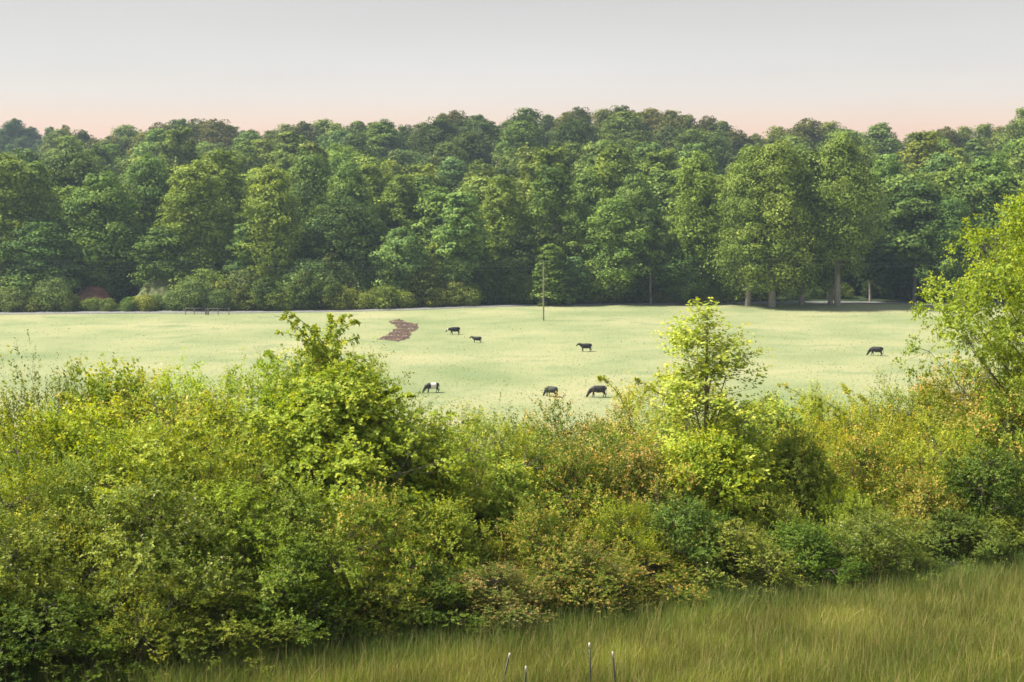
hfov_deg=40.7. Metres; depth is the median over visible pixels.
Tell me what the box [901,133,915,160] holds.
broadleaf tree
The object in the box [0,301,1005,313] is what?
road
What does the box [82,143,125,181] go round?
broadleaf tree
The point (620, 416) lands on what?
bush
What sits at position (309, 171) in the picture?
broadleaf tree
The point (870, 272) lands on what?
broadleaf tree
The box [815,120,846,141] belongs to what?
broadleaf tree
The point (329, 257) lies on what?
edge bush
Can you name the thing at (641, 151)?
broadleaf tree
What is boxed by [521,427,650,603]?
bush
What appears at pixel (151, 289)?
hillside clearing
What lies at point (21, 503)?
bush
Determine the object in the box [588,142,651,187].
broadleaf tree
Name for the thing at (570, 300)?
edge bush
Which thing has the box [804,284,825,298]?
edge bush
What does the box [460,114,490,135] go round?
broadleaf tree
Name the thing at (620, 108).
broadleaf tree
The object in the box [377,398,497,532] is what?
bush
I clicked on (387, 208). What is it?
broadleaf tree
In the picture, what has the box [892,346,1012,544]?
bush
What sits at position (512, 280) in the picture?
edge bush
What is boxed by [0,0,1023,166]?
sky
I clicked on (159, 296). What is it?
edge bush
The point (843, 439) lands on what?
bush
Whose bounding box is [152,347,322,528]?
bush
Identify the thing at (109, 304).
edge bush
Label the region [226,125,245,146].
broadleaf tree
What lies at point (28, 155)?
broadleaf tree
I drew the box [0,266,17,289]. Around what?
edge bush
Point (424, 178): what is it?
broadleaf tree
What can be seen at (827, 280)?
broadleaf tree
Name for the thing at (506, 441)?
bush
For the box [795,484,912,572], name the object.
bush
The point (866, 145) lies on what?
broadleaf tree
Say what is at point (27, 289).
edge bush
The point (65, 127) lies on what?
broadleaf tree
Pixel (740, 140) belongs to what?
broadleaf tree
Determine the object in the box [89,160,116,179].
broadleaf tree
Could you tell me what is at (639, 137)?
broadleaf tree
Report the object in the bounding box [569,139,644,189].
broadleaf tree
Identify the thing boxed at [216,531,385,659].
bush
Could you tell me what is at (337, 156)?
broadleaf tree
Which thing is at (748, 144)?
broadleaf tree
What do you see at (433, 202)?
broadleaf tree
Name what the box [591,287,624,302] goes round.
edge bush
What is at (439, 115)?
broadleaf tree
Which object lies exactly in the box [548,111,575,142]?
broadleaf tree
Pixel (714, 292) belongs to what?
edge bush
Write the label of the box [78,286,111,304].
clay bank
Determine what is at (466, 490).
bush
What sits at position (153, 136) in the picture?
broadleaf tree
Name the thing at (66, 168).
broadleaf tree
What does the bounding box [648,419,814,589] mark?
bush
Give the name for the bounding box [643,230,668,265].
broadleaf tree
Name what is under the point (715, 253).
broadleaf tree
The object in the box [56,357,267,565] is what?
bush
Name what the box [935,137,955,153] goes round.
broadleaf tree
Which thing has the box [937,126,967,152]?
broadleaf tree
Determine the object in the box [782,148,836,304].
broadleaf tree
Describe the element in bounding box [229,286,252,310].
edge bush
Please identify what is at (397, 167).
broadleaf tree
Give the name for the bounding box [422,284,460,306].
edge bush
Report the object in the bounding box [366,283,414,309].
edge bush
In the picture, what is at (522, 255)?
broadleaf tree
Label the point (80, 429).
bush
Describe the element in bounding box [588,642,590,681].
fence post
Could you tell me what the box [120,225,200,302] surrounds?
broadleaf tree
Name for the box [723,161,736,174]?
broadleaf tree
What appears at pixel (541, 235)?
broadleaf tree
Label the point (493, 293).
edge bush
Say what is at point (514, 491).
bush
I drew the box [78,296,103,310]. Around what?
edge bush
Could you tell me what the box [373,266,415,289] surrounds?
edge bush
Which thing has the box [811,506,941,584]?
bush
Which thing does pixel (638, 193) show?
broadleaf tree
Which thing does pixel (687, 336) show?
sapling
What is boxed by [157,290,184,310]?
edge bush
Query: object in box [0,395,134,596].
bush
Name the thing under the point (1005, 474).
bush
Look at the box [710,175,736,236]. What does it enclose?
broadleaf tree
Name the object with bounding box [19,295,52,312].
edge bush
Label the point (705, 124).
broadleaf tree
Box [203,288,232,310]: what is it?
edge bush
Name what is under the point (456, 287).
edge bush
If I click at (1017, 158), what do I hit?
broadleaf tree
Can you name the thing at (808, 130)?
broadleaf tree
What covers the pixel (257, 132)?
broadleaf tree
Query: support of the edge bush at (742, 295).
on the ground at (434, 344)
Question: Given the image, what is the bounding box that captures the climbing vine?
[266,310,390,463]
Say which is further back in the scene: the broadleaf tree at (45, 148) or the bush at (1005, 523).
the broadleaf tree at (45, 148)
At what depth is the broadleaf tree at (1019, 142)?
389.90 m
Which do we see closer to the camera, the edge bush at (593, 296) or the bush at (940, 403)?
the bush at (940, 403)
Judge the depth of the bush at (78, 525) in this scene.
28.90 m
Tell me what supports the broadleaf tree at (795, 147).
on the ground at (434, 344)
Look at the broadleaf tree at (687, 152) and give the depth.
396.96 m
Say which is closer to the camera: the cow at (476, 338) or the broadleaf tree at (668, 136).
the cow at (476, 338)
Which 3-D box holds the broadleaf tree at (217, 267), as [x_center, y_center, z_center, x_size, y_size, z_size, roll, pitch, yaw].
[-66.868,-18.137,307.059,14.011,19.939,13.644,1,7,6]
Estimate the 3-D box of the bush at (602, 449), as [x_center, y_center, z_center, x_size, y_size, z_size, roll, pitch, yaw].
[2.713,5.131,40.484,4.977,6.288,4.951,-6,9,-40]
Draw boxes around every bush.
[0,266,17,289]
[0,275,45,304]
[0,285,31,311]
[0,288,17,311]
[0,329,129,502]
[0,394,179,588]
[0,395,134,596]
[0,437,127,673]
[0,501,128,681]
[0,502,166,673]
[0,583,160,681]
[0,584,96,681]
[1,417,198,659]
[5,460,267,679]
[16,409,288,657]
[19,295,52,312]
[24,273,81,300]
[28,276,79,311]
[43,352,208,478]
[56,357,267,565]
[58,294,85,311]
[59,346,279,497]
[59,569,208,678]
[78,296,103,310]
[94,468,322,671]
[96,298,119,311]
[99,392,324,643]
[119,297,140,310]
[119,575,311,681]
[122,374,364,639]
[127,293,160,311]
[150,294,165,309]
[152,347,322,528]
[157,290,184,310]
[163,268,231,307]
[166,277,213,310]
[184,469,415,639]
[193,333,395,560]
[196,278,242,307]
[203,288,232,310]
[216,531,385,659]
[220,267,264,307]
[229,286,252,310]
[234,290,273,310]
[252,276,286,310]
[262,288,308,310]
[263,279,298,309]
[273,269,309,303]
[276,335,469,558]
[282,255,343,307]
[285,270,325,309]
[297,556,440,644]
[307,477,467,638]
[308,253,356,303]
[314,275,347,309]
[314,285,369,309]
[334,260,376,305]
[345,557,491,644]
[351,291,384,309]
[355,265,385,292]
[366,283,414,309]
[368,442,517,618]
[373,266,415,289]
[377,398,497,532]
[389,288,420,307]
[393,490,506,617]
[401,265,443,306]
[401,402,580,556]
[421,557,575,643]
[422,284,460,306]
[440,280,483,306]
[440,392,561,546]
[452,452,592,609]
[453,245,504,301]
[459,283,488,305]
[474,271,506,304]
[478,493,598,614]
[484,420,631,578]
[486,387,652,492]
[493,528,656,621]
[496,272,523,302]
[499,270,525,303]
[510,272,537,303]
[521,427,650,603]
[551,286,583,303]
[555,403,663,497]
[556,411,663,594]
[557,428,720,595]
[566,487,701,600]
[568,264,607,303]
[571,545,717,613]
[586,398,751,537]
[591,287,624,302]
[596,358,735,495]
[604,278,636,302]
[607,480,759,597]
[626,272,656,302]
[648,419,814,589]
[658,286,691,303]
[660,516,811,600]
[676,408,807,579]
[687,277,707,301]
[691,277,744,302]
[713,479,841,582]
[718,277,741,299]
[724,390,858,506]
[728,284,751,300]
[749,421,860,576]
[754,510,874,600]
[756,408,872,521]
[758,285,781,298]
[777,382,904,504]
[781,282,806,299]
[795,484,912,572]
[801,423,924,569]
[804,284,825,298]
[805,394,933,559]
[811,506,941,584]
[827,283,855,299]
[838,359,987,552]
[842,273,865,293]
[851,381,1023,543]
[855,404,1022,562]
[858,465,983,565]
[860,278,881,297]
[874,272,902,298]
[884,504,1023,576]
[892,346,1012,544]
[900,432,1023,559]
[901,286,925,299]
[909,266,934,291]
[919,381,1023,556]
[939,376,1023,538]
[952,367,1022,490]
[962,507,1023,567]
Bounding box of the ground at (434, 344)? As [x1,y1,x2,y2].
[0,254,1023,681]
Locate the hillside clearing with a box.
[136,270,179,300]
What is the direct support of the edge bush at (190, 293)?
on the ground at (434, 344)
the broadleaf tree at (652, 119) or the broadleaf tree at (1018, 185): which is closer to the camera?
the broadleaf tree at (1018, 185)
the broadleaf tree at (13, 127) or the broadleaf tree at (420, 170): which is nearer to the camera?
the broadleaf tree at (420, 170)
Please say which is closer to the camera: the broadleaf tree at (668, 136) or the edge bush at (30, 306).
the edge bush at (30, 306)
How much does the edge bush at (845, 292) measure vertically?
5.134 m
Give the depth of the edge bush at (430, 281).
288.56 m
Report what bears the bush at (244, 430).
on the ground at (434, 344)
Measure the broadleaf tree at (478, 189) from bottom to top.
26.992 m
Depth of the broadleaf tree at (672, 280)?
296.42 m
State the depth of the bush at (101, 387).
36.27 m
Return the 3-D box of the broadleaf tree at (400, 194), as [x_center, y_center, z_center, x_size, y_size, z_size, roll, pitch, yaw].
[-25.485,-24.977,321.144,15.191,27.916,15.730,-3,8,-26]
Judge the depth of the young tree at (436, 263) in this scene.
292.66 m
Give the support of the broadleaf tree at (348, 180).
on the ground at (434, 344)
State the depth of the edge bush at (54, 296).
283.22 m
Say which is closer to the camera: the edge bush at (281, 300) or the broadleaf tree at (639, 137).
the edge bush at (281, 300)
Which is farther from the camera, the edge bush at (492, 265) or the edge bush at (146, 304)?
the edge bush at (492, 265)
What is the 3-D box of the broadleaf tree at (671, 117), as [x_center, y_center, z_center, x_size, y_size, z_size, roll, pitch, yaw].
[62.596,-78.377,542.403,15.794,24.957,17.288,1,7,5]
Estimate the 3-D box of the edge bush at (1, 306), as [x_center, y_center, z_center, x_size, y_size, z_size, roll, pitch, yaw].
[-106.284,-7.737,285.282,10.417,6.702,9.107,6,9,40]
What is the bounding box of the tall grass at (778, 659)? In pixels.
[0,546,1023,681]
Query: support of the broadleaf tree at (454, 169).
on the ground at (434, 344)
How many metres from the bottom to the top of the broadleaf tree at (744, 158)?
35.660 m
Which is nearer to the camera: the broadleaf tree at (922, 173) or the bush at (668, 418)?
the bush at (668, 418)
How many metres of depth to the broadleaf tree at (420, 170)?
354.42 m
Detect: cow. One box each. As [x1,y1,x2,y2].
[422,383,439,392]
[446,327,459,334]
[469,336,481,342]
[543,386,557,397]
[576,343,591,351]
[586,385,606,396]
[866,347,882,355]
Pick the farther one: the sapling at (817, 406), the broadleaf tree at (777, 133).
the broadleaf tree at (777, 133)
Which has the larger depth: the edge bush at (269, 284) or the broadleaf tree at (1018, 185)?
the broadleaf tree at (1018, 185)
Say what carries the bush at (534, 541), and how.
on the ground at (434, 344)
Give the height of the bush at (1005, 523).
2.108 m
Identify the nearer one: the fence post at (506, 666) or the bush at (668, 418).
the fence post at (506, 666)
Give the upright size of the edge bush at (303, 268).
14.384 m
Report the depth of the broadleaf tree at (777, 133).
539.85 m
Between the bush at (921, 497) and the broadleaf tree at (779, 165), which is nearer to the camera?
the bush at (921, 497)
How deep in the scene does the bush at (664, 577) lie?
34.22 m
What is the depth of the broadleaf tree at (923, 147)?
392.32 m
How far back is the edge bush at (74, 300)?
283.34 m
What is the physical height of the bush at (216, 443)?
7.057 m
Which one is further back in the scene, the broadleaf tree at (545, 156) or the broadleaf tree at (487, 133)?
the broadleaf tree at (487, 133)
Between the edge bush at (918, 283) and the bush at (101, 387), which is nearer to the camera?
the bush at (101, 387)
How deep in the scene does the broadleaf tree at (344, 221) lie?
295.63 m
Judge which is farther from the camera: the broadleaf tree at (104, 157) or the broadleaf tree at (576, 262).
the broadleaf tree at (104, 157)
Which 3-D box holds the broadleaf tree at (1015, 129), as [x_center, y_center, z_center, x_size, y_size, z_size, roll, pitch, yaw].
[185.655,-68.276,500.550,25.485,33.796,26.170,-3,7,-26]
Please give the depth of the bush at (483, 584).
31.61 m
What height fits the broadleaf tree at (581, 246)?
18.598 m
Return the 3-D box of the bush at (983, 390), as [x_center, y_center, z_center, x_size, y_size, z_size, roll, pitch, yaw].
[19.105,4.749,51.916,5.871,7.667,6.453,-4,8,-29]
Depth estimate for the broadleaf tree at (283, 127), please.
560.95 m
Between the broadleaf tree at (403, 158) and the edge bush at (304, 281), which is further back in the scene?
the broadleaf tree at (403, 158)
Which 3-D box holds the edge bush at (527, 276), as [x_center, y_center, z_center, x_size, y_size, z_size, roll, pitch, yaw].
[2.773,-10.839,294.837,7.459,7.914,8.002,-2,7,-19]
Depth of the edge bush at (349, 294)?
284.99 m
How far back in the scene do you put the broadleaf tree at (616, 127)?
498.41 m
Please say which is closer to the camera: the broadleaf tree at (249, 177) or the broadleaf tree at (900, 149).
the broadleaf tree at (249, 177)
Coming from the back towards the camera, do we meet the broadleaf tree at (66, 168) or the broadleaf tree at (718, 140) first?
the broadleaf tree at (718, 140)
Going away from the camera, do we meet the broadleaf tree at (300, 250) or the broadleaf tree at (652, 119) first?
the broadleaf tree at (300, 250)
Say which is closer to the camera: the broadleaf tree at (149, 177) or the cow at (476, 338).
the cow at (476, 338)
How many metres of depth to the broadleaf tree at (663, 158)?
365.62 m
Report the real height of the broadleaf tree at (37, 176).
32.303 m
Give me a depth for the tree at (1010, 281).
46.03 m
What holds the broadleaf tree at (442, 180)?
on the ground at (434, 344)
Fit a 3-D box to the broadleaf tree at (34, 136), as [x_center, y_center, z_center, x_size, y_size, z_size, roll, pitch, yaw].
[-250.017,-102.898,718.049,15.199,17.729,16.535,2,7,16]
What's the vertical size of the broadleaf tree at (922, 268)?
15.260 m
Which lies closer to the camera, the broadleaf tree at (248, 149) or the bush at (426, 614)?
the bush at (426, 614)
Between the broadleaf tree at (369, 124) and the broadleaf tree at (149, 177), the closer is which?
the broadleaf tree at (149, 177)
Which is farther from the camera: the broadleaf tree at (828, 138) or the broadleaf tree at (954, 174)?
the broadleaf tree at (828, 138)
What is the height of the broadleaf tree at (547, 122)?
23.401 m
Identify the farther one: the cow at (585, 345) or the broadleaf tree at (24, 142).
the broadleaf tree at (24, 142)
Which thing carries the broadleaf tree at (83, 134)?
on the ground at (434, 344)
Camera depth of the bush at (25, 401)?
35.62 m
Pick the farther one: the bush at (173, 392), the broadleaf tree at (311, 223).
the broadleaf tree at (311, 223)
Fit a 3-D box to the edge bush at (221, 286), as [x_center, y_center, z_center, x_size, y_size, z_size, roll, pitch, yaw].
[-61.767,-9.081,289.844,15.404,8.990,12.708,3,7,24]
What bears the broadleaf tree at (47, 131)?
on the ground at (434, 344)
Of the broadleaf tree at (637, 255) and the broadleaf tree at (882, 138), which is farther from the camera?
the broadleaf tree at (882, 138)
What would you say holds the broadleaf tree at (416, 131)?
on the ground at (434, 344)
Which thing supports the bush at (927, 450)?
on the ground at (434, 344)
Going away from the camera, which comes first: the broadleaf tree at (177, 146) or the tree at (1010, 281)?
the tree at (1010, 281)
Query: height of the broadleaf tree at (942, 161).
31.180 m
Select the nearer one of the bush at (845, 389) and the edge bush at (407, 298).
the bush at (845, 389)
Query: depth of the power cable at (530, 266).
269.05 m
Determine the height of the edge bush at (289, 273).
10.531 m
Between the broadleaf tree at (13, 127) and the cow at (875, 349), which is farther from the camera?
the broadleaf tree at (13, 127)
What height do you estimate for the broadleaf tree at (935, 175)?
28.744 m
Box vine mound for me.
[202,354,496,622]
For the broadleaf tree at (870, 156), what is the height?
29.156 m
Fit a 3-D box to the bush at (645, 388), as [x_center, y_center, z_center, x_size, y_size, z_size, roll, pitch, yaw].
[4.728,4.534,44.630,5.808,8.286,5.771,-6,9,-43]
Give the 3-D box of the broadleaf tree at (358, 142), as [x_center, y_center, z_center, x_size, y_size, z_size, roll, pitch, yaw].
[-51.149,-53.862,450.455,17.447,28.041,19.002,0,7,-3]
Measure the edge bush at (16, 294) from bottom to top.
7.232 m
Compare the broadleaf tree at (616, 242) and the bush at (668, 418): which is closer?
the bush at (668, 418)
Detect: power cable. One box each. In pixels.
[44,261,971,266]
[51,257,930,261]
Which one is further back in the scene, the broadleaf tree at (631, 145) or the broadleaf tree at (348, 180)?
the broadleaf tree at (631, 145)
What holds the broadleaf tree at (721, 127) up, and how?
on the ground at (434, 344)
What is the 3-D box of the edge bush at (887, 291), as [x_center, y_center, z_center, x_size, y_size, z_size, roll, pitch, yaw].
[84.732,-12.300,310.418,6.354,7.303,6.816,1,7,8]
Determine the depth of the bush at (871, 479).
42.27 m
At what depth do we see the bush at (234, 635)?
28.24 m
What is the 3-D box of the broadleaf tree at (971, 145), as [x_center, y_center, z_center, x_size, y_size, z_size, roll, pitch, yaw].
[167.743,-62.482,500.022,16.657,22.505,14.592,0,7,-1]
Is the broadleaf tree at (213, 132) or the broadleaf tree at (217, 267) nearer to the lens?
the broadleaf tree at (217, 267)
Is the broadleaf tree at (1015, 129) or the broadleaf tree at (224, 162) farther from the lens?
the broadleaf tree at (1015, 129)
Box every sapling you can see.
[618,297,810,587]
[801,377,834,453]
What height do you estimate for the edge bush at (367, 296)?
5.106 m
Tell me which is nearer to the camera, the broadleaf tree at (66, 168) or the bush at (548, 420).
the bush at (548, 420)
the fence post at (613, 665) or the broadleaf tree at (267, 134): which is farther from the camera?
the broadleaf tree at (267, 134)
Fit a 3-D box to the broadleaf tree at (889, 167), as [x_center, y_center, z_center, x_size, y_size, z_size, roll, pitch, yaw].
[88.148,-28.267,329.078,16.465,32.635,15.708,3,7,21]
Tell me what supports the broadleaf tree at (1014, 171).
on the ground at (434, 344)
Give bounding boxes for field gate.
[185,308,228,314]
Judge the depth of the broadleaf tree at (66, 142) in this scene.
447.29 m
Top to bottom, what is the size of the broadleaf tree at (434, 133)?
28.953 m
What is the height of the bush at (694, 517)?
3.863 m
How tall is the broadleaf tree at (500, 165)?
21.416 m
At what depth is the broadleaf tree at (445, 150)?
426.27 m
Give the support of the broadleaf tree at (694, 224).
on the ground at (434, 344)
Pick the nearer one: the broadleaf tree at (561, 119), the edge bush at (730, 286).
the edge bush at (730, 286)
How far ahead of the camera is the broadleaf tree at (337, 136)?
494.83 m
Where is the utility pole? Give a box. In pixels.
[543,260,543,320]
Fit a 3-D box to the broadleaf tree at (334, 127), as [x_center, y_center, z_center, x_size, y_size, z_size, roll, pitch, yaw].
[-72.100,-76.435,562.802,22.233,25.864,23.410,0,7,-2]
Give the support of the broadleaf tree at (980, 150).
on the ground at (434, 344)
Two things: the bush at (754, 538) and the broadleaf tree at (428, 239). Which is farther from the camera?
the broadleaf tree at (428, 239)
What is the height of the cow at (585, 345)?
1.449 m
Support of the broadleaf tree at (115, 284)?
on the ground at (434, 344)
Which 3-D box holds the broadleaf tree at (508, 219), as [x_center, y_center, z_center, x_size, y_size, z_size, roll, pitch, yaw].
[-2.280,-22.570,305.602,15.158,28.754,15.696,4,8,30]
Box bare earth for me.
[377,318,418,341]
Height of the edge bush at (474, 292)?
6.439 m
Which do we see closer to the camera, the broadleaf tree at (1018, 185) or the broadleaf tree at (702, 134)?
the broadleaf tree at (1018, 185)
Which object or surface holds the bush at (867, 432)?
on the ground at (434, 344)
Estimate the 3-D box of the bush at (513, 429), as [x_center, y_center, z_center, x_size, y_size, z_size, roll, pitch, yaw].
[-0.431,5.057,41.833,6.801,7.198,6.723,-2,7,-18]
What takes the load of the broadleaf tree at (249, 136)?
on the ground at (434, 344)
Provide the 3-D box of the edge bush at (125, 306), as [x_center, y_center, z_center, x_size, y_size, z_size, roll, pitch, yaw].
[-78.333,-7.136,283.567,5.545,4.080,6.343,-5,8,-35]
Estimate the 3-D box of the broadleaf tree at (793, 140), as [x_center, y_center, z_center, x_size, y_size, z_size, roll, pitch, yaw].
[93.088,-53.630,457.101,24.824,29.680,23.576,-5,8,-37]
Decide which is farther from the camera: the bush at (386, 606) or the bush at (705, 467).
the bush at (705, 467)
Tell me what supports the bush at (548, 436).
on the ground at (434, 344)
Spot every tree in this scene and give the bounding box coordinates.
[0,129,15,154]
[0,151,49,275]
[0,218,97,300]
[1,118,33,149]
[5,143,13,156]
[10,160,76,247]
[11,136,34,153]
[11,147,48,195]
[21,126,43,143]
[30,139,47,163]
[37,128,73,163]
[39,135,86,169]
[40,145,118,288]
[41,127,54,151]
[44,185,80,247]
[46,170,152,296]
[56,129,96,147]
[62,124,71,135]
[62,224,83,294]
[78,138,102,151]
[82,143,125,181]
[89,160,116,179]
[97,140,127,166]
[101,143,132,172]
[104,135,125,154]
[107,181,157,291]
[108,258,132,299]
[110,124,142,157]
[110,154,160,180]
[117,152,177,286]
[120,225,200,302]
[124,132,147,158]
[126,128,168,157]
[137,122,171,150]
[151,159,235,278]
[154,125,202,189]
[163,118,197,148]
[175,177,257,223]
[185,118,209,143]
[187,118,238,150]
[187,217,233,278]
[194,142,219,159]
[198,142,231,160]
[199,148,261,274]
[220,223,263,285]
[221,234,239,278]
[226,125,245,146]
[226,152,252,176]
[228,140,265,170]
[232,129,260,146]
[233,163,313,283]
[240,166,263,214]
[248,138,277,168]
[250,130,266,139]
[262,130,275,144]
[268,123,293,148]
[268,130,307,164]
[271,152,295,182]
[274,121,320,146]
[277,148,335,261]
[284,229,312,272]
[290,141,335,204]
[294,215,330,265]
[297,194,388,289]
[310,118,332,146]
[315,121,346,143]
[317,129,350,158]
[323,159,385,242]
[325,143,371,173]
[337,133,381,159]
[342,120,372,149]
[343,154,395,193]
[358,163,390,206]
[363,118,406,163]
[363,201,418,246]
[367,121,379,136]
[368,227,431,289]
[377,173,426,252]
[381,159,406,184]
[383,148,421,173]
[395,178,449,245]
[398,124,414,150]
[402,186,452,252]
[404,122,427,156]
[404,163,440,187]
[405,150,428,165]
[406,116,461,160]
[412,176,436,225]
[420,241,450,303]
[421,141,475,185]
[421,222,474,267]
[429,190,493,302]
[430,171,458,193]
[433,113,449,123]
[434,156,472,190]
[437,131,497,169]
[443,110,470,135]
[452,175,492,230]
[455,159,495,192]
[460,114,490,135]
[468,120,502,165]
[471,232,500,265]
[478,174,535,271]
[479,191,543,255]
[487,149,529,204]
[490,120,544,166]
[492,154,507,174]
[493,108,549,151]
[495,227,548,279]
[499,119,512,135]
[514,145,546,210]
[520,145,578,244]
[520,243,577,305]
[522,164,591,261]
[528,202,568,253]
[539,114,558,144]
[542,119,593,153]
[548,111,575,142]
[553,141,588,175]
[559,168,608,258]
[560,256,592,303]
[567,106,594,124]
[568,118,602,155]
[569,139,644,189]
[570,194,660,302]
[575,220,602,261]
[583,160,625,199]
[588,108,613,139]
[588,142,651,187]
[595,110,653,147]
[607,105,648,129]
[612,171,669,230]
[614,130,663,147]
[616,138,643,171]
[618,222,648,275]
[629,141,674,179]
[634,148,681,184]
[635,111,650,139]
[635,207,675,302]
[640,239,716,302]
[641,107,664,141]
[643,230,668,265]
[646,168,683,231]
[649,124,687,155]
[651,109,686,140]
[661,150,732,301]
[666,127,722,173]
[667,132,723,172]
[672,142,728,176]
[681,113,699,129]
[690,115,719,150]
[700,143,794,305]
[703,130,735,163]
[703,227,732,278]
[707,121,736,151]
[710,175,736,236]
[717,140,829,306]
[717,154,738,175]
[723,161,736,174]
[726,129,752,159]
[739,143,759,150]
[748,133,769,148]
[760,125,792,144]
[761,139,791,149]
[774,134,816,149]
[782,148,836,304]
[785,118,829,151]
[788,143,804,150]
[795,133,894,305]
[808,150,864,304]
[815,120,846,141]
[815,128,864,155]
[818,130,879,158]
[842,257,863,284]
[851,186,928,296]
[854,229,898,301]
[857,145,883,169]
[858,122,907,158]
[861,154,904,216]
[862,171,968,295]
[863,141,882,157]
[872,153,911,171]
[875,177,954,300]
[892,139,907,157]
[892,180,1023,453]
[897,129,942,174]
[897,164,914,176]
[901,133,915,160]
[904,245,936,285]
[907,194,987,301]
[914,152,958,174]
[916,171,934,183]
[925,170,958,267]
[931,163,1010,263]
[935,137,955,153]
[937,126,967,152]
[944,146,970,171]
[949,153,1017,291]
[954,126,975,147]
[962,138,991,161]
[967,145,995,164]
[971,122,993,154]
[984,125,1007,157]
[985,170,1023,292]
[988,135,1023,160]
[990,107,1023,151]
[991,148,1011,161]
[1000,161,1019,174]
[1007,145,1023,172]
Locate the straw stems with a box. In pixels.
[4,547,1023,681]
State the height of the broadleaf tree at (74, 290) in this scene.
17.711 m
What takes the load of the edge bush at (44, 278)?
on the ground at (434, 344)
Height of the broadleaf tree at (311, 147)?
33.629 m
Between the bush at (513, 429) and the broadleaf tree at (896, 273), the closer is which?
the bush at (513, 429)
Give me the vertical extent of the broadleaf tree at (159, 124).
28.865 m
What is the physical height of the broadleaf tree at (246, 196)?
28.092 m
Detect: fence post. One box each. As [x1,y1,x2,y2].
[502,653,510,681]
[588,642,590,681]
[612,651,615,681]
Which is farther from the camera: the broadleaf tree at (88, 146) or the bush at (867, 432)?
the broadleaf tree at (88, 146)
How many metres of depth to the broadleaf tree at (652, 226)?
295.85 m
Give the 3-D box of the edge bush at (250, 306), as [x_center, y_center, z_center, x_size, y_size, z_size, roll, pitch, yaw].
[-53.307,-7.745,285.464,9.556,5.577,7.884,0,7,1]
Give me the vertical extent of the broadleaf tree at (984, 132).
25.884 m
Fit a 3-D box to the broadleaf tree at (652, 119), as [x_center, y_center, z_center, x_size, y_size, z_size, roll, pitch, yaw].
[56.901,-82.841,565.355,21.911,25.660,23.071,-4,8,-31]
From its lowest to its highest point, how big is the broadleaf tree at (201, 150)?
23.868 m
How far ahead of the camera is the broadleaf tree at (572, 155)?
415.25 m
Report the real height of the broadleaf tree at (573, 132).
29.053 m
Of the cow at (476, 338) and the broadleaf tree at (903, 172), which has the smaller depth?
the cow at (476, 338)
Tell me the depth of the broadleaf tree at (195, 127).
555.08 m
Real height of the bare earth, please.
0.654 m
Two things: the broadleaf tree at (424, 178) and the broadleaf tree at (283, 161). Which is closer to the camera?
the broadleaf tree at (424, 178)
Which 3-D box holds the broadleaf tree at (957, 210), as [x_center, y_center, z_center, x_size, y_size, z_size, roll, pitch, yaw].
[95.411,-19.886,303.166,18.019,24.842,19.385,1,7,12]
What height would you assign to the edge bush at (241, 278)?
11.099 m
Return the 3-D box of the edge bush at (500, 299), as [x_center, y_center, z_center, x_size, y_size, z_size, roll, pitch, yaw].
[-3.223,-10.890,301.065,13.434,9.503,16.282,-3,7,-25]
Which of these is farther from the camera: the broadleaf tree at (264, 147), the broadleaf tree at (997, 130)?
the broadleaf tree at (997, 130)
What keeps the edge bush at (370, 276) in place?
on the ground at (434, 344)
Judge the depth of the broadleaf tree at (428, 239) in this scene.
309.75 m
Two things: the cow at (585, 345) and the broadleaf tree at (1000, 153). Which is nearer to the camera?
the cow at (585, 345)
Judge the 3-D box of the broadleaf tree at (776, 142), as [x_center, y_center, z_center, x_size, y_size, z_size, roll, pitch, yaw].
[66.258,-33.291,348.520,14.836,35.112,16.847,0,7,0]
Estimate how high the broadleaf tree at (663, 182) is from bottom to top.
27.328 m
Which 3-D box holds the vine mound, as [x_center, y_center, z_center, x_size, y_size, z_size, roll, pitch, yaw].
[-4.471,4.337,36.139,8.187,8.005,7.897,0,7,0]
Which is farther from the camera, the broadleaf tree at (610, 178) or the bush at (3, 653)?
the broadleaf tree at (610, 178)
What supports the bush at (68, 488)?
on the ground at (434, 344)
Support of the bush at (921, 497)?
on the ground at (434, 344)
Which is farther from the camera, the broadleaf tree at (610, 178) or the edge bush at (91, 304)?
the broadleaf tree at (610, 178)
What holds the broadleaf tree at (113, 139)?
on the ground at (434, 344)
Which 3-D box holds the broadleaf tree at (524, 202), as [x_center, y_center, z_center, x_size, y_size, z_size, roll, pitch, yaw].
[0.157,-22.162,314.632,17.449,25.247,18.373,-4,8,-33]
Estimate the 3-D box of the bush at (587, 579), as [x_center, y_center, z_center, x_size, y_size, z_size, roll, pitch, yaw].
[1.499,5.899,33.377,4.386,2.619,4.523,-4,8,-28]
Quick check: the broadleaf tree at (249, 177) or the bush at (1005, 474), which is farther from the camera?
the broadleaf tree at (249, 177)
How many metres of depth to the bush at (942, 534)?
38.68 m
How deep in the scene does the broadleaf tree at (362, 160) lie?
377.63 m
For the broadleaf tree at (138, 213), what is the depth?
314.83 m
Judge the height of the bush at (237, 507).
5.138 m
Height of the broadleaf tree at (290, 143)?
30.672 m
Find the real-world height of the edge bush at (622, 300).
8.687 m
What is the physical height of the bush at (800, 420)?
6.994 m
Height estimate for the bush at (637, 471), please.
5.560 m
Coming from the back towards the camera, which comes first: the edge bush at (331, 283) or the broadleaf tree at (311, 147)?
the broadleaf tree at (311, 147)

